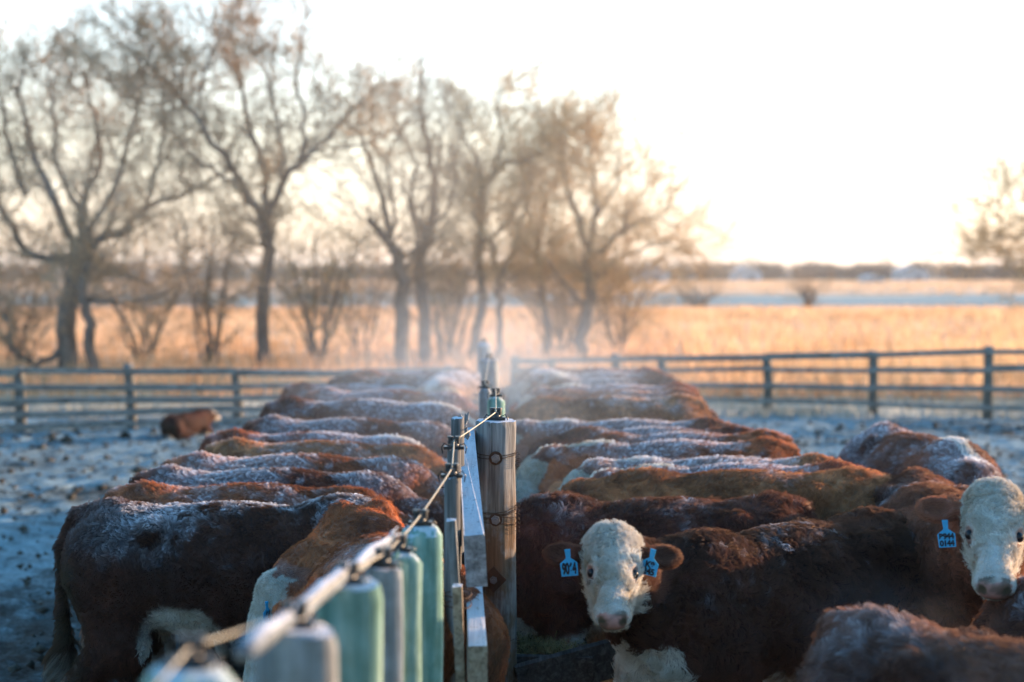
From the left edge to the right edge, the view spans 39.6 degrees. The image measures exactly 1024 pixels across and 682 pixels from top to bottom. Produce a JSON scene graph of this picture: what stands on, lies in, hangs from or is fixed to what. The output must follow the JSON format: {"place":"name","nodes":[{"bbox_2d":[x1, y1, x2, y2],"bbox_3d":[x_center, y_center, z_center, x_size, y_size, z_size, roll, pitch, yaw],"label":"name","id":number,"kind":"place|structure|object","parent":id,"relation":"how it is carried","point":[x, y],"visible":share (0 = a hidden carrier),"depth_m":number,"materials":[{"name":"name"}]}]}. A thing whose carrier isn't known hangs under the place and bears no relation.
{"place":"outdoors","nodes":[
{"label":"outdoors","id":0,"kind":"place"},
{"bbox_2d":[0,302,1023,402],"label":"dry grass","id":1,"kind":"structure","parent":0,"point":[282,360],"depth_m":39.03,"materials":[{"name":"beige plant"}]},
{"bbox_2d":[0,272,1023,681],"bbox_3d":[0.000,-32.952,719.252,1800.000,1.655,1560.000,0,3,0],"label":"ground","id":2,"kind":"structure","parent":0,"point":[22,620],"depth_m":19.20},
{"bbox_2d":[0,192,112,366],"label":"bare bush","id":3,"kind":"object","parent":2,"relation":"on","point":[25,316],"visible":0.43,"depth_m":33.04,"materials":[{"name":"brown plant"}]},
{"bbox_2d":[0,61,276,379],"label":"bare tree","id":4,"kind":"object","parent":2,"relation":"on","point":[86,301],"visible":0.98,"depth_m":29.87,"materials":[{"name":"brown plant"}]},
{"bbox_2d":[51,205,230,365],"bbox_3d":[-8.980,-1.260,34.755,5.209,4.564,3.732,3,4,43],"label":"bare bush","id":5,"kind":"object","parent":2,"relation":"on","point":[154,344],"visible":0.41,"depth_m":34.81,"materials":[{"name":"brown plant"}]},
{"bbox_2d":[0,0,318,375],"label":"bare tree","id":6,"kind":"object","parent":2,"relation":"on","point":[66,350],"visible":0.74,"depth_m":31.73,"materials":[{"name":"brown plant"}]},
{"bbox_2d":[159,408,220,439],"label":"cow","id":7,"kind":"object","parent":2,"relation":"on","point":[185,425],"visible":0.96,"depth_m":20.08},
{"bbox_2d":[105,129,316,367],"bbox_3d":[-6.890,-2.194,33.111,4.128,6.392,3.764,-2,4,-40],"label":"bare bush","id":8,"kind":"object","parent":2,"relation":"on","point":[207,310],"visible":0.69,"depth_m":33.09,"materials":[{"name":"brown plant"}]},
{"bbox_2d":[206,641,233,665],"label":"cow","id":9,"kind":"object","parent":2,"relation":"on","point":[224,650],"visible":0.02,"depth_m":8.59},
{"bbox_2d":[0,363,452,432],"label":"plank fence","id":10,"kind":"object","parent":2,"relation":"on","point":[20,414],"visible":0.64,"depth_m":21.20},
{"bbox_2d":[19,0,453,368],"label":"bare tree","id":11,"kind":"object","parent":2,"relation":"on","point":[265,212],"visible":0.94,"depth_m":31.68,"materials":[{"name":"brown plant"}]},
{"bbox_2d":[0,272,474,308],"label":"thicket","id":12,"kind":"object","parent":2,"relation":"on","point":[367,290],"visible":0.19,"depth_m":129.69,"materials":[{"name":"brown plant"}]},
{"bbox_2d":[41,492,443,681],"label":"cow","id":13,"kind":"object","parent":2,"relation":"on","point":[137,583],"visible":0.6,"depth_m":6.45},
{"bbox_2d":[79,479,443,680],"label":"cow","id":14,"kind":"object","parent":2,"relation":"on","point":[153,491],"visible":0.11,"depth_m":7.27},
{"bbox_2d":[129,463,443,667],"bbox_3d":[-1.110,1.329,7.758,2.073,1.299,0.572,0,3,-1],"label":"cow","id":15,"kind":"object","parent":2,"relation":"on","point":[401,496],"visible":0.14,"depth_m":7.65},
{"bbox_2d":[280,411,314,420],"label":"cow","id":16,"kind":"object","parent":2,"relation":"on","point":[299,416],"visible":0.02,"depth_m":10.81},
{"bbox_2d":[160,450,443,654],"bbox_3d":[-1.015,1.296,8.165,2.114,1.325,0.612,0,3,-4],"label":"cow","id":17,"kind":"object","parent":2,"relation":"on","point":[414,476],"visible":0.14,"depth_m":8.04},
{"bbox_2d":[198,427,446,462],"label":"cow","id":18,"kind":"object","parent":2,"relation":"on","point":[379,439],"visible":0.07,"depth_m":9.41},
{"bbox_2d":[211,165,437,368],"bbox_3d":[-4.295,-1.601,33.571,5.150,5.169,4.480,-2,3,-30],"label":"bare bush","id":19,"kind":"object","parent":2,"relation":"on","point":[312,340],"visible":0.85,"depth_m":33.84,"materials":[{"name":"brown plant"}]},
{"bbox_2d":[203,435,446,647],"bbox_3d":[-1.056,1.268,8.970,1.947,1.299,0.605,0,3,2],"label":"cow","id":20,"kind":"object","parent":2,"relation":"on","point":[238,447],"visible":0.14,"depth_m":8.88},
{"bbox_2d":[142,338,519,681],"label":"divider fence","id":21,"kind":"object","parent":2,"relation":"on","point":[381,620],"visible":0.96,"depth_m":4.38,"materials":[{"name":"wood"}]},
{"bbox_2d":[242,414,450,457],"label":"cow","id":22,"kind":"object","parent":2,"relation":"on","point":[431,435],"visible":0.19,"depth_m":9.98},
{"bbox_2d":[270,189,425,359],"bbox_3d":[-4.512,-1.612,37.757,4.646,4.774,4.141,-2,3,-30],"label":"bare bush","id":23,"kind":"object","parent":2,"relation":"on","point":[350,305],"visible":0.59,"depth_m":37.71,"materials":[{"name":"brown plant"}]},
{"bbox_2d":[279,381,416,398],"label":"cow","id":24,"kind":"object","parent":2,"relation":"on","point":[300,389],"visible":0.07,"depth_m":14.18},
{"bbox_2d":[259,394,475,431],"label":"cow","id":25,"kind":"object","parent":2,"relation":"on","point":[402,411],"visible":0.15,"depth_m":10.86},
{"bbox_2d":[242,497,510,681],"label":"cow","id":26,"kind":"object","parent":2,"relation":"on","point":[344,530],"visible":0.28,"depth_m":5.82},
{"bbox_2d":[326,373,428,388],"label":"cow","id":27,"kind":"object","parent":2,"relation":"on","point":[416,382],"visible":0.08,"depth_m":14.34},
{"bbox_2d":[303,386,478,420],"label":"cow","id":28,"kind":"object","parent":2,"relation":"on","point":[455,399],"visible":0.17,"depth_m":12.69},
{"bbox_2d":[295,44,487,367],"bbox_3d":[-2.782,-2.993,32.966,4.451,8.050,4.657,0,3,0],"label":"bare tree","id":29,"kind":"object","parent":2,"relation":"on","point":[400,267],"visible":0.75,"depth_m":32.83,"materials":[{"name":"brown plant"}]},
{"bbox_2d":[354,369,514,407],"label":"cow","id":30,"kind":"object","parent":2,"relation":"on","point":[374,373],"visible":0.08,"depth_m":15.07},
{"bbox_2d":[334,212,539,360],"bbox_3d":[-2.032,-1.537,36.610,5.632,4.989,4.745,0,3,0],"label":"bare bush","id":31,"kind":"object","parent":2,"relation":"on","point":[451,300],"visible":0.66,"depth_m":36.73,"materials":[{"name":"brown plant"}]},
{"bbox_2d":[357,15,526,366],"bbox_3d":[-1.853,-3.261,33.788,4.374,8.454,4.074,2,4,36],"label":"bare tree","id":32,"kind":"object","parent":2,"relation":"on","point":[424,332],"visible":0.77,"depth_m":33.80,"materials":[{"name":"brown plant"}]},
{"bbox_2d":[416,366,479,406],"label":"cow","id":33,"kind":"object","parent":2,"relation":"on","point":[464,381],"visible":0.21,"depth_m":13.58},
{"bbox_2d":[396,106,593,361],"bbox_3d":[-0.465,-2.506,36.020,5.259,6.719,5.109,0,3,0],"label":"bare tree","id":34,"kind":"object","parent":2,"relation":"on","point":[497,291],"visible":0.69,"depth_m":35.68,"materials":[{"name":"brown plant"}]},
{"bbox_2d":[0,254,1023,280],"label":"treeline","id":35,"kind":"object","parent":2,"relation":"on","point":[773,272],"visible":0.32,"depth_m":292.25,"materials":[{"name":"brown plant"}]},
{"bbox_2d":[0,420,1023,672],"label":"clods","id":36,"kind":"object","parent":2,"relation":"on","point":[66,438],"visible":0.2,"depth_m":17.41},
{"bbox_2d":[398,3,665,363],"bbox_3d":[0.002,-3.823,35.596,6.596,9.409,5.056,-2,3,-33],"label":"bare tree","id":37,"kind":"object","parent":2,"relation":"on","point":[479,318],"visible":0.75,"depth_m":35.67,"materials":[{"name":"brown plant"}]},
{"bbox_2d":[510,363,580,385],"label":"cow","id":38,"kind":"object","parent":2,"relation":"on","point":[540,368],"visible":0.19,"depth_m":15.37},
{"bbox_2d":[514,632,616,681],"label":"feed trough","id":39,"kind":"object","parent":2,"relation":"on","point":[590,662],"visible":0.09,"depth_m":6.42,"materials":[{"name":"brown wood"}]},
{"bbox_2d":[517,630,590,654],"bbox_3d":[0.158,1.308,8.528,0.450,0.240,4.220,0,3,0],"label":"hay","id":40,"kind":"object","parent":39,"relation":"in","point":[534,645],"visible":0.01,"depth_m":6.55},
{"bbox_2d":[462,201,670,357],"bbox_3d":[1.450,-0.991,38.352,5.852,5.791,4.427,-2,3,-32],"label":"bare bush","id":41,"kind":"object","parent":2,"relation":"on","point":[560,336],"visible":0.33,"depth_m":37.96,"materials":[{"name":"brown plant"}]},
{"bbox_2d":[477,94,660,358],"bbox_3d":[1.278,-2.799,37.287,5.971,7.199,3.969,-2,4,-40],"label":"bare tree","id":42,"kind":"object","parent":2,"relation":"on","point":[546,325],"visible":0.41,"depth_m":36.76,"materials":[{"name":"brown plant"}]},
{"bbox_2d":[505,370,674,412],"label":"cow","id":43,"kind":"object","parent":2,"relation":"on","point":[527,382],"visible":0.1,"depth_m":14.87},
{"bbox_2d":[521,375,682,398],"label":"cow","id":44,"kind":"object","parent":2,"relation":"on","point":[658,380],"visible":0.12,"depth_m":14.11},
{"bbox_2d":[598,633,607,640],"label":"cow","id":45,"kind":"object","parent":2,"relation":"on","point":[602,637],"depth_m":8.84},
{"bbox_2d":[546,366,662,374],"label":"cow","id":46,"kind":"object","parent":2,"relation":"on","point":[642,369],"visible":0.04,"depth_m":15.56},
{"bbox_2d":[510,381,700,410],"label":"cow","id":47,"kind":"object","parent":2,"relation":"on","point":[541,391],"visible":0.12,"depth_m":13.35},
{"bbox_2d":[505,392,712,422],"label":"cow","id":48,"kind":"object","parent":2,"relation":"on","point":[678,406],"visible":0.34,"depth_m":11.09},
{"bbox_2d":[467,34,752,362],"bbox_3d":[2.461,-3.388,35.631,7.515,8.507,4.869,0,3,0],"label":"bare tree","id":49,"kind":"object","parent":2,"relation":"on","point":[588,260],"visible":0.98,"depth_m":35.66,"materials":[{"name":"brown plant"}]},
{"bbox_2d":[515,415,734,470],"bbox_3d":[0.683,1.202,10.032,1.936,1.325,0.637,0,3,1],"label":"cow","id":50,"kind":"object","parent":2,"relation":"on","point":[529,432],"visible":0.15,"depth_m":9.93},
{"bbox_2d":[549,386,701,399],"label":"cow","id":51,"kind":"object","parent":2,"relation":"on","point":[571,394],"visible":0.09,"depth_m":12.72},
{"bbox_2d":[538,210,713,356],"bbox_3d":[3.010,-1.378,37.688,4.039,4.336,4.854,2,3,28],"label":"bare bush","id":52,"kind":"object","parent":2,"relation":"on","point":[625,331],"visible":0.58,"depth_m":38.01,"materials":[{"name":"brown plant"}]},
{"bbox_2d":[521,424,754,465],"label":"cow","id":53,"kind":"object","parent":2,"relation":"on","point":[580,433],"visible":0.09,"depth_m":9.70},
{"bbox_2d":[630,265,669,281],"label":"farm building","id":54,"kind":"structure","parent":2,"relation":"on","point":[659,278],"depth_m":256.74,"materials":[{"name":"grey"}]},
{"bbox_2d":[652,275,659,281],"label":"door","id":55,"kind":"structure","parent":54,"relation":"in","point":[658,278],"depth_m":256.68,"materials":[{"name":"grey"}]},
{"bbox_2d":[515,435,800,643],"bbox_3d":[0.855,1.263,8.705,1.957,1.338,0.600,0,3,-2],"label":"cow","id":56,"kind":"object","parent":2,"relation":"on","point":[543,469],"visible":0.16,"depth_m":8.56},
{"bbox_2d":[516,489,819,681],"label":"cow","id":57,"kind":"object","parent":2,"relation":"on","point":[550,600],"visible":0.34,"depth_m":6.70},
{"bbox_2d":[567,428,794,445],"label":"cow","id":58,"kind":"object","parent":2,"relation":"on","point":[628,437],"visible":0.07,"depth_m":9.40},
{"bbox_2d":[548,451,848,492],"bbox_3d":[1.073,1.306,8.214,1.898,1.299,0.654,0,3,-1],"label":"cow","id":59,"kind":"object","parent":2,"relation":"on","point":[587,468],"visible":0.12,"depth_m":8.15},
{"bbox_2d":[657,250,741,308],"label":"bare bush","id":60,"kind":"object","parent":2,"relation":"on","point":[704,300],"visible":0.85,"depth_m":80.04,"materials":[{"name":"brown plant"}]},
{"bbox_2d":[709,409,719,419],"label":"cow","id":61,"kind":"object","parent":2,"relation":"on","point":[713,413],"depth_m":12.00},
{"bbox_2d":[558,464,891,520],"bbox_3d":[1.048,1.334,7.550,2.136,1.317,0.773,0,3,-1],"label":"cow","id":62,"kind":"object","parent":2,"relation":"on","point":[829,493],"visible":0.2,"depth_m":7.42},
{"bbox_2d":[587,457,868,478],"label":"cow","id":63,"kind":"object","parent":2,"relation":"on","point":[835,463],"visible":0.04,"depth_m":7.88},
{"bbox_2d":[541,504,927,681],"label":"cow","id":64,"kind":"object","parent":2,"relation":"on","point":[709,604],"visible":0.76,"depth_m":5.61},
{"bbox_2d":[729,266,763,281],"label":"farm building","id":65,"kind":"structure","parent":2,"relation":"on","point":[753,274],"depth_m":273.75,"materials":[{"name":"grey metal"}]},
{"bbox_2d":[749,275,754,280],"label":"door","id":66,"kind":"structure","parent":65,"relation":"in","point":[751,277],"depth_m":273.63,"materials":[{"name":"grey"}]},
{"bbox_2d":[510,346,1023,419],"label":"plank fence","id":67,"kind":"object","parent":2,"relation":"on","point":[987,407],"visible":0.6,"depth_m":23.37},
{"bbox_2d":[765,260,837,307],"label":"bare bush","id":68,"kind":"object","parent":2,"relation":"on","point":[807,301],"visible":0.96,"depth_m":83.73,"materials":[{"name":"brown plant"}]},
{"bbox_2d":[856,274,886,283],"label":"farm building","id":69,"kind":"structure","parent":2,"relation":"on","point":[871,278],"depth_m":237.30,"materials":[{"name":"grey metal"}]},
{"bbox_2d":[793,602,1023,681],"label":"cow","id":70,"kind":"object","parent":2,"relation":"on","point":[872,643],"visible":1,"depth_m":4.28},
{"bbox_2d":[889,266,930,280],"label":"farm building","id":71,"kind":"structure","parent":2,"relation":"on","point":[918,273],"depth_m":275.75,"materials":[{"name":"grey metal"}]},
{"bbox_2d":[916,275,921,280],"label":"door","id":72,"kind":"structure","parent":71,"relation":"in","point":[918,277],"depth_m":275.64,"materials":[{"name":"grey"}]},
{"bbox_2d":[837,420,1005,486],"bbox_3d":[2.599,1.253,8.784,0.779,1.354,2.481,0,3,-6],"label":"cow","id":73,"kind":"object","parent":2,"relation":"on","point":[891,449],"visible":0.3,"depth_m":8.76},
{"bbox_2d":[873,466,1023,631],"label":"cow","id":74,"kind":"object","parent":2,"relation":"on","point":[968,541],"visible":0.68,"depth_m":5.52},
{"bbox_2d":[889,118,1023,342],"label":"bare tree","id":75,"kind":"object","parent":2,"relation":"on","point":[999,249],"visible":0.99,"depth_m":37.89,"materials":[{"name":"brown plant"}]},
{"bbox_2d":[970,573,1023,639],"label":"cow","id":76,"kind":"object","parent":2,"relation":"on","point":[1005,617],"visible":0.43,"depth_m":5.12},
{"bbox_2d":[0,390,1023,419],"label":"verge grass","id":77,"kind":"structure","parent":0,"point":[777,410],"depth_m":23.78,"materials":[{"name":"beige plant"}]},
{"bbox_2d":[0,279,1023,294],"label":"distant grass","id":78,"kind":"structure","parent":0,"point":[912,285],"depth_m":199.93,"materials":[{"name":"beige plant"}]},
{"bbox_2d":[0,0,1023,271],"label":"sky","id":79,"kind":"structure","parent":0,"point":[833,125],"materials":[{"name":"white"}]},
{"bbox_2d":[1,304,1023,320],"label":"grass","id":80,"kind":"structure","parent":0,"point":[721,310],"depth_m":70.59,"materials":[{"name":"beige plant"}]}
]}

